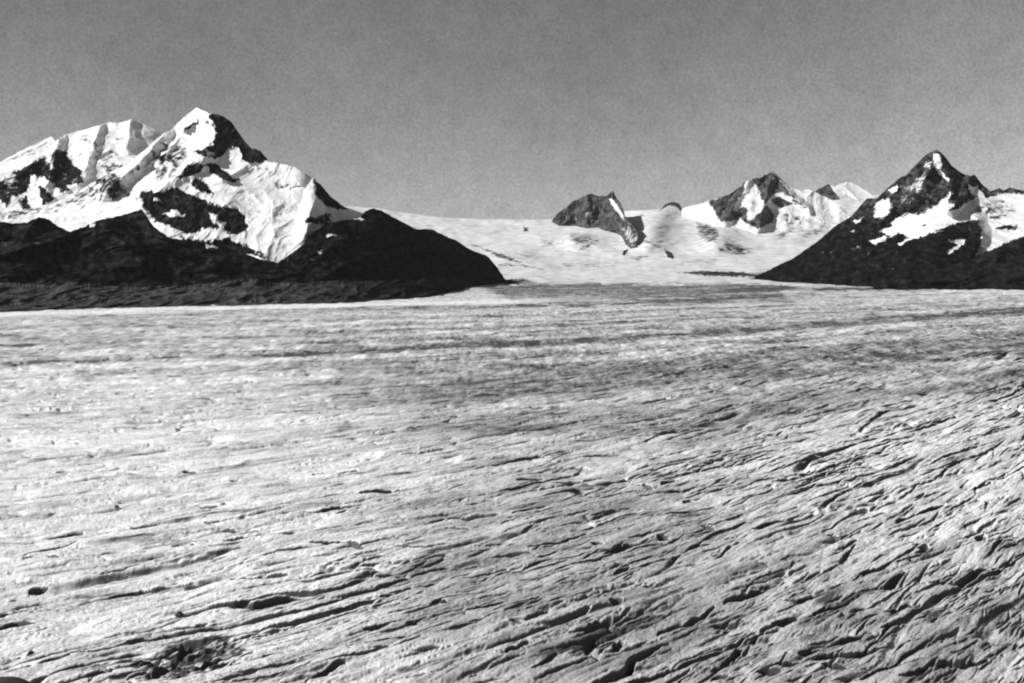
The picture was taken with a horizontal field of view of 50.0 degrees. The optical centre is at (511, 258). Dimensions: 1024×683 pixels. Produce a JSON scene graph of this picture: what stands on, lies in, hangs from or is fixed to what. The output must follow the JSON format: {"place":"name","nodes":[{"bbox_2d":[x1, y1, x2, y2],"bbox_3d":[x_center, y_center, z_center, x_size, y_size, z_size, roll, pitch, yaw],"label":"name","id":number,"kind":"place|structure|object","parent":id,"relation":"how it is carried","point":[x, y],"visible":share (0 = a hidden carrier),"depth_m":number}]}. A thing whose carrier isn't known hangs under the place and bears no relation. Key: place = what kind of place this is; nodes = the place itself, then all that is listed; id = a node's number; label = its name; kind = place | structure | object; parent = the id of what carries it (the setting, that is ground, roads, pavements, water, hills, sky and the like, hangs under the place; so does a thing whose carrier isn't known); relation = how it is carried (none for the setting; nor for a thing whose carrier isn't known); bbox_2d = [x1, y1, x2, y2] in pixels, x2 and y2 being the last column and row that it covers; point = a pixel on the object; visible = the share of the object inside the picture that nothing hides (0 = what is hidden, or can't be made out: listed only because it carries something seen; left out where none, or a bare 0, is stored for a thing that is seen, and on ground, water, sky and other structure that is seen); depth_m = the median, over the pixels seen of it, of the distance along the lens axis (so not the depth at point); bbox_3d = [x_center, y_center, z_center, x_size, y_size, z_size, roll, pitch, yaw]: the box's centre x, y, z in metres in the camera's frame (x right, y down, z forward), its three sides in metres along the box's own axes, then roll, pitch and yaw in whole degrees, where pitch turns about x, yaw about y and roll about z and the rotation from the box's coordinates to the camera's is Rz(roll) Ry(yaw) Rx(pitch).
{"place":"outdoors","nodes":[
{"label":"outdoors","id":0,"kind":"place"},
{"bbox_2d":[0,119,162,211],"bbox_3d":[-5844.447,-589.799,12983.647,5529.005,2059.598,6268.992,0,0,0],"label":"mountain","id":1,"kind":"structure","parent":0,"point":[49,170],"depth_m":12031.99},
{"bbox_2d":[0,209,308,287],"bbox_3d":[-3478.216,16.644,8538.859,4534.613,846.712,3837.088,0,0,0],"label":"hill","id":2,"kind":"structure","parent":0,"point":[135,249],"depth_m":8224.91},
{"bbox_2d":[0,108,362,262],"bbox_3d":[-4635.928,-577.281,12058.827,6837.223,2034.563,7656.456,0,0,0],"label":"mountain","id":3,"kind":"structure","parent":0,"point":[199,175],"depth_m":10700.43},
{"bbox_2d":[0,276,479,311],"bbox_3d":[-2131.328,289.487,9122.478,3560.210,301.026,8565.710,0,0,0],"label":"moraine","id":4,"kind":"structure","parent":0,"point":[26,297],"depth_m":7316.13},
{"bbox_2d":[278,208,517,284],"bbox_3d":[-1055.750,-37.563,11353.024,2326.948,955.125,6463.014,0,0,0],"label":"hill","id":5,"kind":"structure","parent":0,"point":[373,244],"depth_m":10585.55},
{"bbox_2d":[0,282,1023,682],"bbox_3d":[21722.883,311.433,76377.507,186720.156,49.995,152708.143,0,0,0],"label":"glacier","id":6,"kind":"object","parent":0,"point":[778,484],"visible":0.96,"depth_m":1436.81},
{"bbox_2d":[0,676,28,682],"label":"rock outcrop","id":7,"kind":"object","parent":6,"relation":"on","point":[7,679],"visible":1,"depth_m":765.76},
{"bbox_2d":[175,611,182,616],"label":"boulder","id":8,"kind":"object","parent":6,"relation":"on","point":[179,613],"visible":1,"depth_m":929.07},
{"bbox_2d":[0,0,1023,218],"label":"sky","id":9,"kind":"structure","parent":0,"point":[467,109]},
{"bbox_2d":[552,191,637,248],"bbox_3d":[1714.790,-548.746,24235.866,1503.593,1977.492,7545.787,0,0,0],"label":"mountain","id":10,"kind":"structure","parent":0,"point":[605,213],"depth_m":24889.79},
{"bbox_2d":[344,195,879,285],"bbox_3d":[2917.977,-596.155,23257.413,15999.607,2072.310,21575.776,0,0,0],"label":"snowfield","id":11,"kind":"structure","parent":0,"point":[674,246],"depth_m":20743.14},
{"bbox_2d":[681,171,850,233],"bbox_3d":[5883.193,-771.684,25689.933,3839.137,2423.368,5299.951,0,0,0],"label":"mountain","id":12,"kind":"structure","parent":0,"point":[771,201],"depth_m":24211.18},
{"bbox_2d":[815,181,875,199],"bbox_3d":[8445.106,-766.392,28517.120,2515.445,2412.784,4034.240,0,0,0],"label":"mountain","id":13,"kind":"structure","parent":0,"point":[849,190],"depth_m":27589.58},
{"bbox_2d":[749,150,1023,286],"bbox_3d":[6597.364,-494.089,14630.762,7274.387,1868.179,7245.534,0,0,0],"label":"mountain","id":14,"kind":"structure","parent":0,"point":[933,210],"depth_m":13397.22},
{"bbox_2d":[872,237,1023,289],"bbox_3d":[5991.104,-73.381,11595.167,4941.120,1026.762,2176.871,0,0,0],"label":"hill","id":15,"kind":"structure","parent":0,"point":[1001,267],"depth_m":10983.76}
]}

